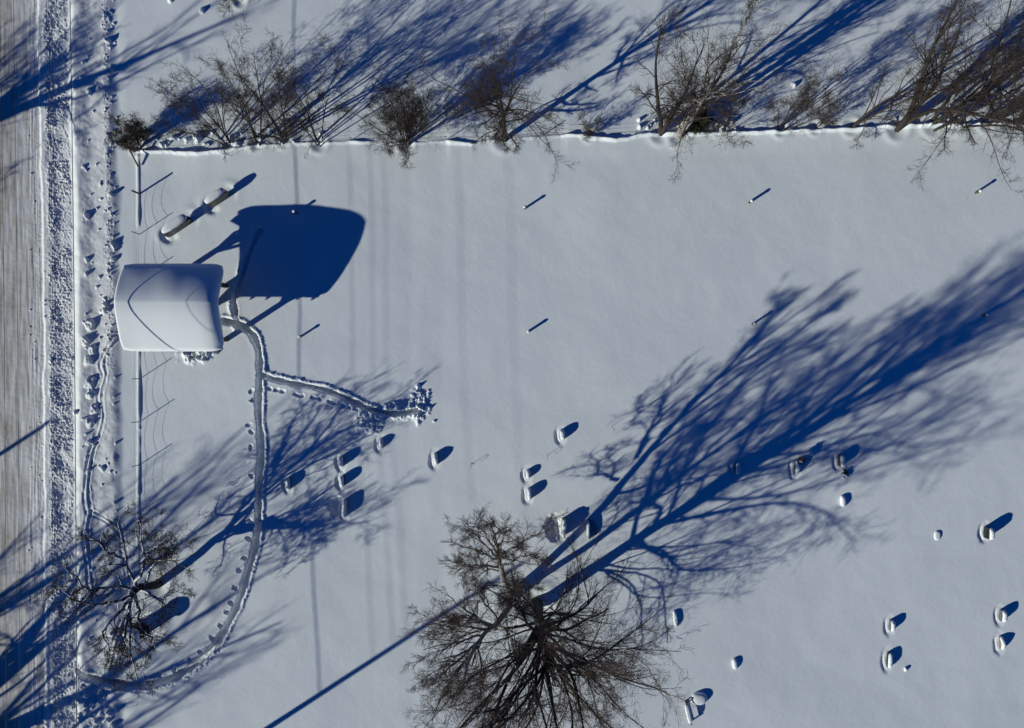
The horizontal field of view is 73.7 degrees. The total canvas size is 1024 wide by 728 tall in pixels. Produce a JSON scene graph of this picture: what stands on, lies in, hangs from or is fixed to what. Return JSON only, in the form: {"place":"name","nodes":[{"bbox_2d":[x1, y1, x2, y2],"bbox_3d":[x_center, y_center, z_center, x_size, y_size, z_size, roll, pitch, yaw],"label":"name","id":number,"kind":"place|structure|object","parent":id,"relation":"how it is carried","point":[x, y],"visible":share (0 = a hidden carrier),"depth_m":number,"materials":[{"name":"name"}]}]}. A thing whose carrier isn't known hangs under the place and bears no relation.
{"place":"outdoors","nodes":[
{"label":"outdoors","id":0,"kind":"place"},
{"bbox_2d":[0,0,44,727],"bbox_3d":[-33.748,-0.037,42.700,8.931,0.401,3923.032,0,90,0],"label":"road","id":1,"kind":"structure","parent":0,"point":[24,351],"depth_m":42.86,"materials":[{"name":"white snow"}]},
{"bbox_2d":[37,0,122,727],"bbox_3d":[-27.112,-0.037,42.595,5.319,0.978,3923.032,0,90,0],"label":"roadside snowbank","id":2,"kind":"object","parent":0,"point":[90,397],"visible":0.91,"depth_m":42.48,"materials":[{"name":"white snow"}]},
{"bbox_2d":[96,230,417,683],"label":"path","id":3,"kind":"structure","parent":0,"point":[222,634],"depth_m":43.00,"materials":[{"name":"white snow"}]},
{"bbox_2d":[110,0,1023,727],"bbox_3d":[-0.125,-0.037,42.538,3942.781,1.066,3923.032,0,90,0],"label":"snowfield","id":4,"kind":"structure","parent":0,"point":[636,290],"depth_m":42.50,"materials":[{"name":"white snow"}]},
{"bbox_2d":[33,498,203,701],"bbox_3d":[-22.062,12.698,39.436,8.109,7.168,10.720,19,90,0],"label":"gnarled tree","id":5,"kind":"object","parent":4,"relation":"on","point":[146,586],"visible":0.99,"depth_m":38.58,"materials":[{"name":"brown plant"}]},
{"bbox_2d":[98,110,155,152],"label":"bare tree","id":6,"kind":"object","parent":4,"relation":"on","point":[131,135],"visible":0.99,"depth_m":41.00,"materials":[{"name":"brown plant"}]},
{"bbox_2d":[131,190,139,615],"bbox_3d":[-23.191,2.348,42.310,0.153,1.381,26.041,0,90,0],"label":"wire fence","id":7,"kind":"object","parent":4,"relation":"on","point":[133,191],"visible":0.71,"depth_m":42.18,"materials":[{"name":"grey metal"}]},
{"bbox_2d":[123,144,147,166],"bbox_3d":[-23.260,-12.993,42.200,0.882,1.600,1.295,30,90,0],"label":"corner post","id":8,"kind":"object","parent":4,"relation":"on","point":[132,149],"visible":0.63,"depth_m":42.12,"materials":[{"name":"brown wood"}]},
{"bbox_2d":[123,623,148,645],"bbox_3d":[-23.173,16.668,42.224,1.260,1.760,1.257,0,90,0],"label":"tree stump","id":9,"kind":"object","parent":4,"relation":"on","point":[137,637],"visible":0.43,"depth_m":41.52,"materials":[{"name":"white plant"}]},
{"bbox_2d":[114,263,227,351],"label":"pavilion","id":10,"kind":"structure","parent":4,"relation":"on","point":[166,307],"depth_m":39.29,"materials":[{"name":"white"}]},
{"bbox_2d":[162,214,192,237],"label":"stone block","id":11,"kind":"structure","parent":4,"relation":"on","point":[175,225],"depth_m":41.85,"materials":[{"name":"white"}]},
{"bbox_2d":[144,56,242,145],"bbox_3d":[-18.062,-15.382,40.241,5.850,5.931,4.916,-11,90,0],"label":"bare tree","id":12,"kind":"object","parent":4,"relation":"on","point":[207,126],"visible":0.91,"depth_m":39.61,"materials":[{"name":"brown plant"}]},
{"bbox_2d":[204,188,230,207],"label":"stone block","id":13,"kind":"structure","parent":4,"relation":"on","point":[215,198],"depth_m":41.80,"materials":[{"name":"white"}]},
{"bbox_2d":[216,0,242,16],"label":"bare shrub","id":14,"kind":"object","parent":4,"relation":"on","point":[227,6],"visible":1,"depth_m":41.02,"materials":[{"name":"brown plant"}]},
{"bbox_2d":[196,9,309,160],"bbox_3d":[-13.816,-14.565,38.471,5.762,8.740,8.561,0,90,0],"label":"bare tree","id":15,"kind":"object","parent":4,"relation":"on","point":[279,131],"visible":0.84,"depth_m":38.30,"materials":[{"name":"brown plant"}]},
{"bbox_2d":[194,27,311,143],"bbox_3d":[-14.822,-15.653,39.231,6.618,7.225,4.382,0,90,0],"label":"bare tree","id":16,"kind":"object","parent":4,"relation":"on","point":[245,107],"visible":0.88,"depth_m":38.70,"materials":[{"name":"brown plant"}]},
{"bbox_2d":[285,477,290,489],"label":"gravestone","id":17,"kind":"object","parent":4,"relation":"on","point":[288,483],"visible":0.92,"depth_m":42.18,"materials":[{"name":"grey stone"}]},
{"bbox_2d":[259,28,360,158],"bbox_3d":[-11.288,-15.557,39.297,5.209,6.991,7.477,16,90,0],"label":"bare tree","id":18,"kind":"object","parent":4,"relation":"on","point":[304,108],"visible":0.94,"depth_m":39.20,"materials":[{"name":"brown plant"}]},
{"bbox_2d":[338,456,343,466],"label":"gravestone","id":19,"kind":"object","parent":4,"relation":"on","point":[341,462],"visible":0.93,"depth_m":42.08,"materials":[{"name":"grey stone"}]},
{"bbox_2d":[339,476,344,486],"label":"gravestone","id":20,"kind":"object","parent":4,"relation":"on","point":[341,481],"visible":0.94,"depth_m":42.10,"materials":[{"name":"stone"}]},
{"bbox_2d":[342,499,347,516],"bbox_3d":[-10.375,8.938,42.541,0.420,1.017,1.270,4,90,0],"label":"gravestone","id":21,"kind":"object","parent":4,"relation":"on","point":[344,507],"visible":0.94,"depth_m":42.09,"materials":[{"name":"stone"}]},
{"bbox_2d":[379,439,382,448],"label":"gravestone","id":22,"kind":"object","parent":4,"relation":"on","point":[380,443],"visible":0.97,"depth_m":42.20,"materials":[{"name":"stone"}]},
{"bbox_2d":[329,61,460,169],"bbox_3d":[-6.644,-14.910,39.918,6.253,5.914,6.137,45,90,0],"label":"bare tree","id":23,"kind":"object","parent":4,"relation":"on","point":[407,123],"visible":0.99,"depth_m":39.40,"materials":[{"name":"brown plant"}]},
{"bbox_2d":[433,453,437,464],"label":"gravestone","id":24,"kind":"object","parent":4,"relation":"on","point":[435,457],"visible":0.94,"depth_m":42.15,"materials":[{"name":"grey stone"}]},
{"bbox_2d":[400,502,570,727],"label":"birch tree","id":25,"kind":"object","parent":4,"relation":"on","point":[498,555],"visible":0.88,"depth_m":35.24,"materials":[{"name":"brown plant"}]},
{"bbox_2d":[403,0,581,182],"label":"bare tree","id":26,"kind":"object","parent":4,"relation":"on","point":[498,95],"visible":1,"depth_m":34.63,"materials":[{"name":"brown plant"}]},
{"bbox_2d":[526,470,529,478],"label":"gravestone","id":27,"kind":"object","parent":4,"relation":"on","point":[527,474],"visible":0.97,"depth_m":42.16,"materials":[{"name":"grey stone"}]},
{"bbox_2d":[527,488,531,499],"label":"gravestone","id":28,"kind":"object","parent":4,"relation":"on","point":[529,496],"visible":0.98,"depth_m":42.05,"materials":[{"name":"stone"}]},
{"bbox_2d":[394,528,701,727],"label":"bare tree","id":29,"kind":"object","parent":4,"relation":"on","point":[543,629],"visible":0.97,"depth_m":33.51,"materials":[{"name":"brown plant"}]},
{"bbox_2d":[560,430,564,439],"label":"gravestone","id":30,"kind":"object","parent":4,"relation":"on","point":[562,434],"visible":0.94,"depth_m":42.09,"materials":[{"name":"stone"}]},
{"bbox_2d":[559,518,566,537],"bbox_3d":[3.200,10.137,42.429,0.440,1.243,1.300,4,90,0],"label":"gravestone","id":31,"kind":"object","parent":4,"relation":"on","point":[563,526],"visible":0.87,"depth_m":41.92,"materials":[{"name":"beige stone"}]},
{"bbox_2d":[137,119,1019,150],"bbox_3d":[6.935,-14.302,42.425,60.448,1.152,0.477,-2,90,0],"label":"hedgerow fence","id":32,"kind":"object","parent":4,"relation":"on","point":[560,133],"visible":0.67,"depth_m":42.24,"materials":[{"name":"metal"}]},
{"bbox_2d":[576,109,603,141],"bbox_3d":[4.722,-14.542,41.875,1.909,1.883,1.914,0,90,0],"label":"bare shrub","id":33,"kind":"object","parent":4,"relation":"on","point":[587,131],"visible":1,"depth_m":41.71,"materials":[{"name":"brown plant"}]},
{"bbox_2d":[587,519,596,539],"bbox_3d":[4.942,10.262,42.510,0.655,0.781,1.210,0,90,0],"label":"gravestone","id":34,"kind":"object","parent":4,"relation":"on","point":[588,529],"visible":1,"depth_m":42.16,"materials":[{"name":"stone"}]},
{"bbox_2d":[673,610,677,626],"bbox_3d":[10.151,15.839,42.644,0.266,0.710,1.051,-7,90,0],"label":"buried marker","id":35,"kind":"object","parent":4,"relation":"on","point":[675,620],"visible":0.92,"depth_m":42.31,"materials":[{"name":"grey stone"}]},
{"bbox_2d":[631,3,740,139],"bbox_3d":[8.967,-14.995,37.612,5.519,10.240,6.265,0,90,0],"label":"bare tree","id":36,"kind":"object","parent":4,"relation":"on","point":[662,117],"visible":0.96,"depth_m":35.83,"materials":[{"name":"brown plant"}]},
{"bbox_2d":[685,697,693,724],"bbox_3d":[11.014,21.388,42.480,0.863,0.840,1.680,22,90,0],"label":"garden bench","id":37,"kind":"object","parent":4,"relation":"on","point":[688,714],"visible":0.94,"depth_m":42.09,"materials":[{"name":"white wood"}]},
{"bbox_2d":[691,692,706,704],"bbox_3d":[11.627,20.793,42.550,0.996,0.700,0.779,0,90,0],"label":"snowy urn","id":38,"kind":"object","parent":4,"relation":"on","point":[700,698],"visible":1,"depth_m":42.25,"materials":[{"name":"white snow"}]},
{"bbox_2d":[681,108,718,137],"bbox_3d":[11.685,-15.039,42.082,2.657,1.853,2.168,0,90,0],"label":"juniper bush","id":39,"kind":"object","parent":4,"relation":"on","point":[697,126],"visible":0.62,"depth_m":41.96,"materials":[{"name":"green plant"}]},
{"bbox_2d":[654,0,793,182],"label":"bare tree","id":40,"kind":"object","parent":4,"relation":"on","point":[724,91],"visible":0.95,"depth_m":35.40,"materials":[{"name":"brown plant"}]},
{"bbox_2d":[704,90,754,150],"bbox_3d":[13.100,-14.686,41.278,3.223,3.152,3.554,0,90,0],"label":"bare shrub","id":41,"kind":"object","parent":4,"relation":"on","point":[727,121],"visible":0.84,"depth_m":41.23,"materials":[{"name":"brown plant"}]},
{"bbox_2d":[732,658,737,668],"bbox_3d":[13.850,18.639,42.648,0.311,0.720,0.688,-5,90,0],"label":"buried marker","id":42,"kind":"object","parent":4,"relation":"on","point":[734,663],"visible":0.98,"depth_m":42.32,"materials":[{"name":"grey stone"}]},
{"bbox_2d":[734,462,739,474],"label":"gravestone","id":43,"kind":"object","parent":4,"relation":"on","point":[737,468],"visible":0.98,"depth_m":42.08,"materials":[{"name":"grey stone"}]},
{"bbox_2d":[794,460,799,474],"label":"gravestone","id":44,"kind":"object","parent":4,"relation":"on","point":[796,468],"visible":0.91,"depth_m":42.21,"materials":[{"name":"stone"}]},
{"bbox_2d":[796,455,806,464],"bbox_3d":[17.883,5.923,42.025,0.663,0.595,0.545,-29,90,0],"label":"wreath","id":45,"kind":"object","parent":44,"relation":"on","point":[802,459],"visible":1,"depth_m":41.97,"materials":[{"name":"green"}]},
{"bbox_2d":[763,52,859,137],"bbox_3d":[17.178,-15.296,39.809,4.348,6.035,5.197,33,90,0],"label":"bare shrub","id":46,"kind":"object","parent":4,"relation":"on","point":[801,106],"visible":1,"depth_m":39.14,"materials":[{"name":"brown plant"}]},
{"bbox_2d":[815,96,842,131],"bbox_3d":[19.177,-15.150,41.531,1.652,2.576,1.944,-40,90,0],"label":"bare shrub","id":47,"kind":"object","parent":4,"relation":"on","point":[830,112],"visible":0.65,"depth_m":41.42,"materials":[{"name":"brown plant"}]},
{"bbox_2d":[837,454,844,466],"bbox_3d":[20.400,5.987,42.512,0.420,1.077,0.920,-5,90,0],"label":"gravestone","id":48,"kind":"object","parent":4,"relation":"on","point":[841,460],"visible":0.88,"depth_m":42.08,"materials":[{"name":"stone"}]},
{"bbox_2d":[840,495,845,506],"bbox_3d":[20.578,8.536,42.653,0.334,0.760,0.735,-4,90,0],"label":"buried marker","id":49,"kind":"object","parent":4,"relation":"on","point":[842,501],"visible":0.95,"depth_m":42.32,"materials":[{"name":"grey stone"}]},
{"bbox_2d":[841,468,849,478],"bbox_3d":[20.701,6.804,42.414,0.556,0.584,0.671,0,90,0],"label":"snowy shrub","id":50,"kind":"object","parent":4,"relation":"on","point":[844,474],"visible":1,"depth_m":42.32,"materials":[{"name":"white plant"}]},
{"bbox_2d":[886,652,892,668],"bbox_3d":[23.425,18.387,42.591,0.420,0.917,1.140,3,90,0],"label":"gravestone","id":51,"kind":"object","parent":4,"relation":"on","point":[889,661],"visible":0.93,"depth_m":42.21,"materials":[{"name":"stone"}]},
{"bbox_2d":[889,620,895,631],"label":"gravestone","id":52,"kind":"object","parent":4,"relation":"on","point":[892,625],"visible":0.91,"depth_m":42.19,"materials":[{"name":"grey stone"}]},
{"bbox_2d":[850,57,964,150],"bbox_3d":[22.632,-15.463,38.982,4.153,7.721,4.844,0,90,0],"label":"bare tree","id":53,"kind":"object","parent":4,"relation":"on","point":[897,95],"visible":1,"depth_m":38.78,"materials":[{"name":"brown plant"}]},
{"bbox_2d":[934,531,940,539],"bbox_3d":[26.447,10.662,42.683,0.387,0.630,0.594,4,90,0],"label":"buried marker","id":54,"kind":"object","parent":4,"relation":"on","point":[937,534],"visible":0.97,"depth_m":42.38,"materials":[{"name":"grey stone"}]},
{"bbox_2d":[892,0,1023,197],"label":"bare tree","id":55,"kind":"object","parent":4,"relation":"on","point":[945,51],"visible":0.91,"depth_m":36.80,"materials":[{"name":"brown plant"}]},
{"bbox_2d":[906,10,1023,155],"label":"bare tree","id":56,"kind":"object","parent":4,"relation":"on","point":[945,116],"visible":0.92,"depth_m":36.49,"materials":[{"name":"brown plant"}]},
{"bbox_2d":[937,0,1023,151],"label":"bare tree","id":57,"kind":"object","parent":4,"relation":"on","point":[1000,107],"visible":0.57,"depth_m":38.12,"materials":[{"name":"brown plant"}]},
{"bbox_2d":[949,0,1023,130],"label":"bare tree","id":58,"kind":"object","parent":4,"relation":"on","point":[995,35],"visible":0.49,"depth_m":36.73,"materials":[{"name":"brown plant"}]},
{"bbox_2d":[983,527,994,539],"bbox_3d":[29.475,10.463,42.411,0.440,1.277,0.900,1,90,0],"label":"gravestone","id":59,"kind":"object","parent":4,"relation":"on","point":[988,532],"visible":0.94,"depth_m":42.05,"materials":[{"name":"stone"}]},
{"bbox_2d":[999,636,1005,649],"bbox_3d":[30.425,17.337,42.586,0.400,0.929,1.020,-5,90,0],"label":"gravestone","id":60,"kind":"object","parent":4,"relation":"on","point":[1002,644],"visible":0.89,"depth_m":42.27,"materials":[{"name":"beige stone"}]},
{"bbox_2d":[999,609,1007,621],"bbox_3d":[30.425,15.613,42.529,0.420,1.042,0.900,3,90,0],"label":"gravestone","id":61,"kind":"object","parent":4,"relation":"on","point":[1003,615],"visible":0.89,"depth_m":42.16,"materials":[{"name":"grey stone"}]},
{"bbox_3d":[-24.125,28.337,37.600,1.400,10.800,0.380,0,90,0],"label":"utility pole","id":62,"kind":"object","parent":4,"relation":"on","visible":0},
{"bbox_2d":[0,25,5,571],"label":"overhead wire","id":63,"kind":"object","parent":62,"relation":"attached to","point":[4,347],"visible":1,"depth_m":32.57,"materials":[{"name":"grey"}]},
{"bbox_2d":[13,0,19,727],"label":"overhead wire","id":64,"kind":"object","parent":62,"relation":"attached to","point":[18,410],"visible":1,"depth_m":33.74,"materials":[{"name":"grey"}]},
{"bbox_2d":[46,0,52,574],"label":"overhead wire","id":65,"kind":"object","parent":62,"relation":"attached to","point":[50,299],"visible":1,"depth_m":35.76,"materials":[{"name":"grey metal"}]},
{"bbox_2d":[48,0,54,595],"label":"overhead wire","id":66,"kind":"object","parent":62,"relation":"attached to","point":[52,307],"visible":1,"depth_m":36.05,"materials":[{"name":"grey"}]},
{"bbox_2d":[51,0,57,639],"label":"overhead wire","id":67,"kind":"object","parent":62,"relation":"attached to","point":[55,322],"visible":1,"depth_m":36.50,"materials":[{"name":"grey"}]},
{"bbox_2d":[70,10,76,727],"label":"overhead wire","id":68,"kind":"object","parent":62,"relation":"attached to","point":[74,373],"visible":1,"depth_m":37.90,"materials":[{"name":"grey"}]}
]}

